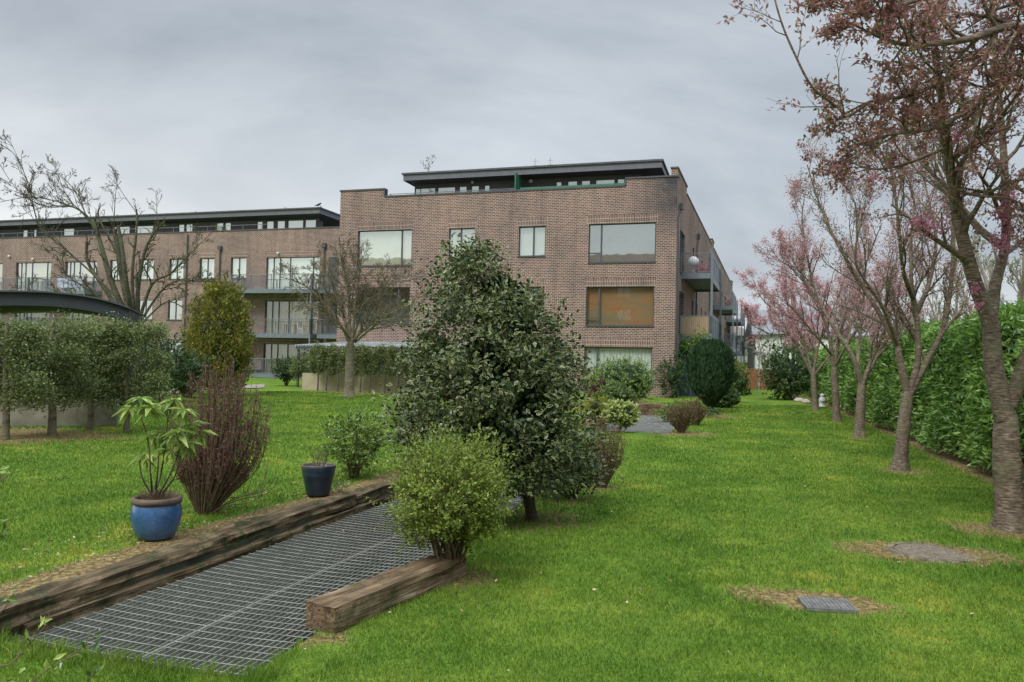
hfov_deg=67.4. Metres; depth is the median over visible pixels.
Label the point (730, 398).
evergreen bush
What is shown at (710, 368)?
yew tree
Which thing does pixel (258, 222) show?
window
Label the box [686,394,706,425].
twiggy shrub
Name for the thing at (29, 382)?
pleached tree
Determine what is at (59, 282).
laundry
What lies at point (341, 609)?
sleeper
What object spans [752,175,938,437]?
cherry tree
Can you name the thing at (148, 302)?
window
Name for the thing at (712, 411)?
creeping shrub
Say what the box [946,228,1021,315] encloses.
bare tree
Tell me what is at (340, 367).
pleached tree
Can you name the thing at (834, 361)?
cherry tree
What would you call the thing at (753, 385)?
timber fence
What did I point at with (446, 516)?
bushy shrub
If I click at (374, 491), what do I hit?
sleeper
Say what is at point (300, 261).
window
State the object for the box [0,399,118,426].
wall
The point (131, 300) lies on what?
bare tree
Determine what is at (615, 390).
mounded bush
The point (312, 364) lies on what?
pleached tree
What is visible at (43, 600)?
sleeper
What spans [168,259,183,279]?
window
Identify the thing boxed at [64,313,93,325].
window
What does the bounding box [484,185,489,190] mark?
window
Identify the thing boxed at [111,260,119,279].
window
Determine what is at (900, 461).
cherry tree
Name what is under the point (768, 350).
bare tree
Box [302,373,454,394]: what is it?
wall
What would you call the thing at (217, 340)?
conifer tree
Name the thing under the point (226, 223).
window
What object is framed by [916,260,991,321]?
bare tree
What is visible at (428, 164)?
terrace tree
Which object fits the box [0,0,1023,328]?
sky
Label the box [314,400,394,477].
glossy shrub
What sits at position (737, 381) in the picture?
evergreen bush
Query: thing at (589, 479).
multi stem shrub
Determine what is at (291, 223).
window
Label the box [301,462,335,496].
plant pot
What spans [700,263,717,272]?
potted plant
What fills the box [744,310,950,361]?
distant tree
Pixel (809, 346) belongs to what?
cherry tree
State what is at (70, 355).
pleached tree
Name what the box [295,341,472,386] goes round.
lean to
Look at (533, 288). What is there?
window
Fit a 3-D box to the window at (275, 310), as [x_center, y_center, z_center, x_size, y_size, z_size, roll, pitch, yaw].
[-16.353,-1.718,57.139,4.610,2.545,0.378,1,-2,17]
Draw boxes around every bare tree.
[0,129,243,404]
[272,233,435,397]
[751,338,777,367]
[860,295,909,336]
[894,284,945,331]
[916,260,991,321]
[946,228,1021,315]
[969,217,1023,307]
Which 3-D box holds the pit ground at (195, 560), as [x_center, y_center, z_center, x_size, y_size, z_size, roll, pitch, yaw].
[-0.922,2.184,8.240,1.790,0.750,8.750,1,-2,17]
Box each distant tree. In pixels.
[734,332,747,365]
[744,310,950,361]
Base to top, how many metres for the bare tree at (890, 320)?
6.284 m
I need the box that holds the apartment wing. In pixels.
[0,205,339,378]
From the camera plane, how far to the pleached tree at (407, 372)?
34.14 m
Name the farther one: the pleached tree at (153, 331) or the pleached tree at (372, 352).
the pleached tree at (372, 352)
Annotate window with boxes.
[0,263,2,282]
[15,313,48,323]
[17,262,50,289]
[22,230,27,236]
[63,228,73,235]
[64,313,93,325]
[66,261,96,290]
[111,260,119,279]
[112,226,129,233]
[134,225,153,232]
[139,300,151,319]
[141,260,153,279]
[167,300,181,320]
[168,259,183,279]
[178,224,184,231]
[186,224,192,230]
[200,258,214,279]
[216,223,223,229]
[225,222,230,229]
[231,258,246,278]
[257,221,262,228]
[264,343,311,373]
[265,301,318,333]
[266,221,273,228]
[266,257,319,288]
[277,220,284,227]
[288,220,303,227]
[305,219,322,226]
[355,287,409,323]
[356,229,411,266]
[415,187,435,193]
[437,186,455,192]
[448,287,473,316]
[449,228,474,257]
[459,186,466,191]
[471,185,478,191]
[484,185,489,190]
[517,226,545,256]
[519,287,543,317]
[556,181,561,185]
[567,180,577,184]
[581,180,590,184]
[584,347,651,386]
[586,287,653,326]
[587,222,655,263]
[595,178,614,183]
[617,178,624,182]
[679,292,681,333]
[680,232,682,273]
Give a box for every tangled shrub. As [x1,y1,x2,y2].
[144,331,206,401]
[164,345,221,397]
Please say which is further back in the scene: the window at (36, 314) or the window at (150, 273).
the window at (36, 314)
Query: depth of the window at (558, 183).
43.03 m
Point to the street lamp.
(759, 371)
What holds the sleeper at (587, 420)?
on the pit ground at (643, 425)
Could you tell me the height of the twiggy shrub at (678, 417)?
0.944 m
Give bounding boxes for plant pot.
[130,493,182,540]
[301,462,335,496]
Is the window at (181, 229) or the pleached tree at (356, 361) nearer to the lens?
the pleached tree at (356, 361)
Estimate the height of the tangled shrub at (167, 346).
2.440 m
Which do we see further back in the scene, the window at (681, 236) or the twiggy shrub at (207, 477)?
the window at (681, 236)
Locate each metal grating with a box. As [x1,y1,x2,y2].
[7,482,457,659]
[139,488,540,677]
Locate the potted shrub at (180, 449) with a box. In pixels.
[111,396,218,499]
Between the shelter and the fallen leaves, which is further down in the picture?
the fallen leaves
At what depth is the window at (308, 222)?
58.37 m
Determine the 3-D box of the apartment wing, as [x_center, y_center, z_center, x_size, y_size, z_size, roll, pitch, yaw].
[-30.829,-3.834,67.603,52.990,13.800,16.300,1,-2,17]
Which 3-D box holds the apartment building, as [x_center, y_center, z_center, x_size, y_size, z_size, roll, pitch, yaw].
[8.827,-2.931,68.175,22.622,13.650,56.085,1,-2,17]
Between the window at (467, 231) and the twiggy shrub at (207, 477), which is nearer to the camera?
the twiggy shrub at (207, 477)
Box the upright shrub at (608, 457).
[582,412,626,487]
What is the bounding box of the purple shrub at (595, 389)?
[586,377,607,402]
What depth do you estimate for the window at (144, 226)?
62.82 m
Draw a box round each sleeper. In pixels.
[0,533,228,635]
[20,539,270,640]
[210,494,356,550]
[267,495,392,548]
[306,553,466,633]
[342,474,422,503]
[581,416,607,426]
[634,403,660,415]
[660,404,674,416]
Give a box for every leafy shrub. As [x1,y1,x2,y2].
[269,355,302,385]
[283,346,323,382]
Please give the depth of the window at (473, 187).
44.49 m
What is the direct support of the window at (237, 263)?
in the apartment wing
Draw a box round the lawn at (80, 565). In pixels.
[0,377,1023,681]
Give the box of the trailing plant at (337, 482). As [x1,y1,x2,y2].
[330,476,352,491]
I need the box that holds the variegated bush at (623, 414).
[599,397,640,431]
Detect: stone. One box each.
[794,398,803,401]
[801,399,810,402]
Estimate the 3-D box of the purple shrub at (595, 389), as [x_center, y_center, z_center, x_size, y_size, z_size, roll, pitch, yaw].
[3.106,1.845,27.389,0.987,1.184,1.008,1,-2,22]
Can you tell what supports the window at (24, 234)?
in the apartment wing
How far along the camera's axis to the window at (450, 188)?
45.01 m
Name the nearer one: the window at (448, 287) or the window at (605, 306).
the window at (605, 306)
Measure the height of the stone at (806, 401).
0.218 m
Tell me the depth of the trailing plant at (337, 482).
8.82 m
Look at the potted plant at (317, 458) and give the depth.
8.59 m
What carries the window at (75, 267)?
in the apartment wing
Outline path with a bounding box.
[167,384,264,392]
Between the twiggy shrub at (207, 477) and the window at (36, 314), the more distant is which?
the window at (36, 314)
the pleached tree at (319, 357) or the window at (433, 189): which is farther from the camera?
the window at (433, 189)
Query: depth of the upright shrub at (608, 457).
10.01 m
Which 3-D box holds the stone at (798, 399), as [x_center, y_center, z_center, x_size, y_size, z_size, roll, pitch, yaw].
[13.873,2.836,37.029,0.559,0.226,0.581,1,-2,19]
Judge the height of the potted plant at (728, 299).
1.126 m
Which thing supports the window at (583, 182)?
in the apartment building
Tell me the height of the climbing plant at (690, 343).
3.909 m
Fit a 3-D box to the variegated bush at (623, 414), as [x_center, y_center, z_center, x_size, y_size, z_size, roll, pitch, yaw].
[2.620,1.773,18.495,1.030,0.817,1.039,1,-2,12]
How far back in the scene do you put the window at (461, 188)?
44.71 m
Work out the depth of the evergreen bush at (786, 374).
38.79 m
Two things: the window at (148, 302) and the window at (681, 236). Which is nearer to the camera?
the window at (681, 236)
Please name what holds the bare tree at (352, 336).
on the lawn at (80, 565)
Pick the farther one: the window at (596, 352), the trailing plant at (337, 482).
the window at (596, 352)
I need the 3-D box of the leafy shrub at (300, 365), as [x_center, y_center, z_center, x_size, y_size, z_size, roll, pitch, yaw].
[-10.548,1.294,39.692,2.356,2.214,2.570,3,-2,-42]
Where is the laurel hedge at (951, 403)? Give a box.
[799,297,1023,486]
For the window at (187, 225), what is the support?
in the apartment wing
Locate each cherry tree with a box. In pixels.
[717,0,1023,533]
[732,263,876,409]
[749,223,901,420]
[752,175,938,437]
[770,296,822,397]
[785,85,997,470]
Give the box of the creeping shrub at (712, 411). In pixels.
[702,407,724,416]
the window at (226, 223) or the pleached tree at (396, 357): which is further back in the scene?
the window at (226, 223)
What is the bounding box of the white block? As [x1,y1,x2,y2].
[734,326,747,366]
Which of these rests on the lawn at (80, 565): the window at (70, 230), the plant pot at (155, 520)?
the plant pot at (155, 520)
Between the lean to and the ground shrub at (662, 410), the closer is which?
the ground shrub at (662, 410)
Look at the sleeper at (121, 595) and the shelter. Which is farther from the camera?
the shelter
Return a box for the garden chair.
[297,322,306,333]
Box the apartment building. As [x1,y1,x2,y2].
[336,158,744,397]
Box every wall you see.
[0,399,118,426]
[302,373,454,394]
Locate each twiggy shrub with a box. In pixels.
[161,351,278,514]
[664,396,698,432]
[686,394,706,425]
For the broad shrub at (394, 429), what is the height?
1.060 m
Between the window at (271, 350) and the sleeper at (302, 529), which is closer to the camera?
the sleeper at (302, 529)
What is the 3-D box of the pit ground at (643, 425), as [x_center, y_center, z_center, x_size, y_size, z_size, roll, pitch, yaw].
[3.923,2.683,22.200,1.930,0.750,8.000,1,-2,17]
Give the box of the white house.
[745,310,868,369]
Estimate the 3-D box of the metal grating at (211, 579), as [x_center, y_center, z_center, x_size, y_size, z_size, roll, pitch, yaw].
[-1.363,1.927,8.357,0.916,0.065,8.800,1,-2,17]
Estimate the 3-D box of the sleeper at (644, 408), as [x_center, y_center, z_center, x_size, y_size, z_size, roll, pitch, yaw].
[4.487,2.311,25.857,1.230,0.430,0.231,2,-2,-18]
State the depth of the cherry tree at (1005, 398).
6.81 m
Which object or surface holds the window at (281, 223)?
in the apartment wing
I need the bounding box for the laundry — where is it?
[57,278,80,288]
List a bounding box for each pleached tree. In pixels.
[0,305,107,435]
[0,309,64,439]
[36,309,140,430]
[72,314,179,431]
[304,340,329,390]
[314,342,339,390]
[324,343,346,391]
[354,341,372,392]
[356,344,382,392]
[372,339,398,392]
[385,343,410,388]
[397,345,420,392]
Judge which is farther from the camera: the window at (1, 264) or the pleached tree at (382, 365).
the window at (1, 264)
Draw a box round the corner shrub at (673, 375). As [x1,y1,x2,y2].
[654,349,689,397]
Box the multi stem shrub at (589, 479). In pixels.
[538,446,613,499]
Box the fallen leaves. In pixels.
[0,408,982,671]
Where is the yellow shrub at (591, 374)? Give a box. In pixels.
[579,365,605,392]
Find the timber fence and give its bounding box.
[739,368,778,389]
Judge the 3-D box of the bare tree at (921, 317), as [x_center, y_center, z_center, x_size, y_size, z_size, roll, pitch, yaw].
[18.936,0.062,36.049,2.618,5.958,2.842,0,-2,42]
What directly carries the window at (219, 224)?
in the apartment wing
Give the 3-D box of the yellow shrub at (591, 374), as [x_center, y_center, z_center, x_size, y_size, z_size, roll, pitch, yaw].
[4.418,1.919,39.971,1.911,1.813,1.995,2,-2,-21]
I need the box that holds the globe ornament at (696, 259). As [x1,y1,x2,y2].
[688,256,698,272]
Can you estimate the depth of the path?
38.33 m
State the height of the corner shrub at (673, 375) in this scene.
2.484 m
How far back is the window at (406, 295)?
44.71 m
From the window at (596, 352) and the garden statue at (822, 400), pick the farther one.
the window at (596, 352)
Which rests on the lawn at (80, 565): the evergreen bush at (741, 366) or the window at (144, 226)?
the evergreen bush at (741, 366)
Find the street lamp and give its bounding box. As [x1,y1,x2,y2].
[754,351,763,391]
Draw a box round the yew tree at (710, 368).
[685,337,736,409]
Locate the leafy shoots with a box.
[0,466,105,681]
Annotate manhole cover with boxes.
[887,542,978,562]
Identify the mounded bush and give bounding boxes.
[587,352,658,402]
[596,379,636,408]
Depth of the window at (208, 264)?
59.44 m
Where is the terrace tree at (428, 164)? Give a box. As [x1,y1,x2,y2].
[422,155,436,190]
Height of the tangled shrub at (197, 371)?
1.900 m
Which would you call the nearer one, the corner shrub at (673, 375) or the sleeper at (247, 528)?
the sleeper at (247, 528)
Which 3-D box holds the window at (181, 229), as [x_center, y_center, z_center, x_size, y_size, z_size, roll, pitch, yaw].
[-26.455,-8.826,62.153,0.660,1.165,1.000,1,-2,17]
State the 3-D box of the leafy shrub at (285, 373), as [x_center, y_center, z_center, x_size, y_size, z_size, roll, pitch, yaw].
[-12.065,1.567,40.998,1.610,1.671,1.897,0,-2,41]
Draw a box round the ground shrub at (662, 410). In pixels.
[649,402,681,420]
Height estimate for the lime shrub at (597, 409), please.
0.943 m
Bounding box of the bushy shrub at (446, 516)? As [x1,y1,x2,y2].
[366,416,530,564]
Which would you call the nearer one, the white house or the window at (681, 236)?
the window at (681, 236)
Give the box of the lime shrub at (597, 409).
[576,391,610,426]
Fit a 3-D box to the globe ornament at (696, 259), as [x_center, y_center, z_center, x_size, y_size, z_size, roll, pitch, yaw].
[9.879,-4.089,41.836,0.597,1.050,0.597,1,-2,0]
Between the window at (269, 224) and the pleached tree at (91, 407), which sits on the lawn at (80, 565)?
the pleached tree at (91, 407)
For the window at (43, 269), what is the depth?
64.53 m
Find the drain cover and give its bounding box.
[797,596,857,613]
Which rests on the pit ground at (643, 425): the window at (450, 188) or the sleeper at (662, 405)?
the sleeper at (662, 405)
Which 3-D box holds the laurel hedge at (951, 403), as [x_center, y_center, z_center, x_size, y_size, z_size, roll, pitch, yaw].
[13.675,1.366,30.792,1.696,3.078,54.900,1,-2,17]
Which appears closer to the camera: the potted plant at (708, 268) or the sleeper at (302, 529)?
the sleeper at (302, 529)
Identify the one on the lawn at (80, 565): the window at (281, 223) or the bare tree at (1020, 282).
the bare tree at (1020, 282)
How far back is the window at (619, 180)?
42.01 m
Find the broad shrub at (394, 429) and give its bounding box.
[379,396,446,469]
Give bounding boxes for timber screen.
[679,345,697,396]
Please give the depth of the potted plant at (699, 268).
41.49 m
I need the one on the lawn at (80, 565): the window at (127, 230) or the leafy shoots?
the leafy shoots
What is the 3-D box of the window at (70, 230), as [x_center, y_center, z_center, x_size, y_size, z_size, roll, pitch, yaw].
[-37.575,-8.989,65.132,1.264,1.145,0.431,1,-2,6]
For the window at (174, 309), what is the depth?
60.18 m
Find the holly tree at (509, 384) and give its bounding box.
[370,226,621,521]
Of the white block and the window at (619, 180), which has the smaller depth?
the window at (619, 180)
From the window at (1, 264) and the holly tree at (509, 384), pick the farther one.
the window at (1, 264)
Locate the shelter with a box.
[0,290,143,404]
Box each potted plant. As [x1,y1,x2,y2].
[309,446,327,466]
[695,261,706,272]
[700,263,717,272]
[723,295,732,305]
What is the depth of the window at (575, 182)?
42.79 m
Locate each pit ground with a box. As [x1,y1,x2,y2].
[3,480,539,677]
[595,416,672,433]
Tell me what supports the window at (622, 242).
in the apartment building
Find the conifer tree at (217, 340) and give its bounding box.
[176,275,257,394]
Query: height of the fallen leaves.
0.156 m
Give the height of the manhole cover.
0.023 m
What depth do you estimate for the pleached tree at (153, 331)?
15.05 m
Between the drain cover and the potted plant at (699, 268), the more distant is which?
the potted plant at (699, 268)
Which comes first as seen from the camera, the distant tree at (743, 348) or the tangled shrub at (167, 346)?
the tangled shrub at (167, 346)
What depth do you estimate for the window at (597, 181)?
42.28 m
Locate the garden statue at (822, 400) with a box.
[819,394,825,406]
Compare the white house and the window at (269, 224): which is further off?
the white house
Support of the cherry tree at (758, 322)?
on the lawn at (80, 565)
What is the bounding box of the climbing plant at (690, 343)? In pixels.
[678,326,715,395]
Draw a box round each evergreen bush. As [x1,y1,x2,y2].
[715,388,741,407]
[731,362,751,396]
[734,360,753,394]
[755,340,820,399]
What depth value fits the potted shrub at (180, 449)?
6.36 m
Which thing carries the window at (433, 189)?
in the apartment building
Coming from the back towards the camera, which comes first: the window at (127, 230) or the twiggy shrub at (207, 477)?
the window at (127, 230)
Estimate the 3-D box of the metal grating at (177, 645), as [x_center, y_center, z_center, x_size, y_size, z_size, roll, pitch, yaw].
[-0.483,1.939,8.088,0.916,0.065,8.800,1,-2,17]

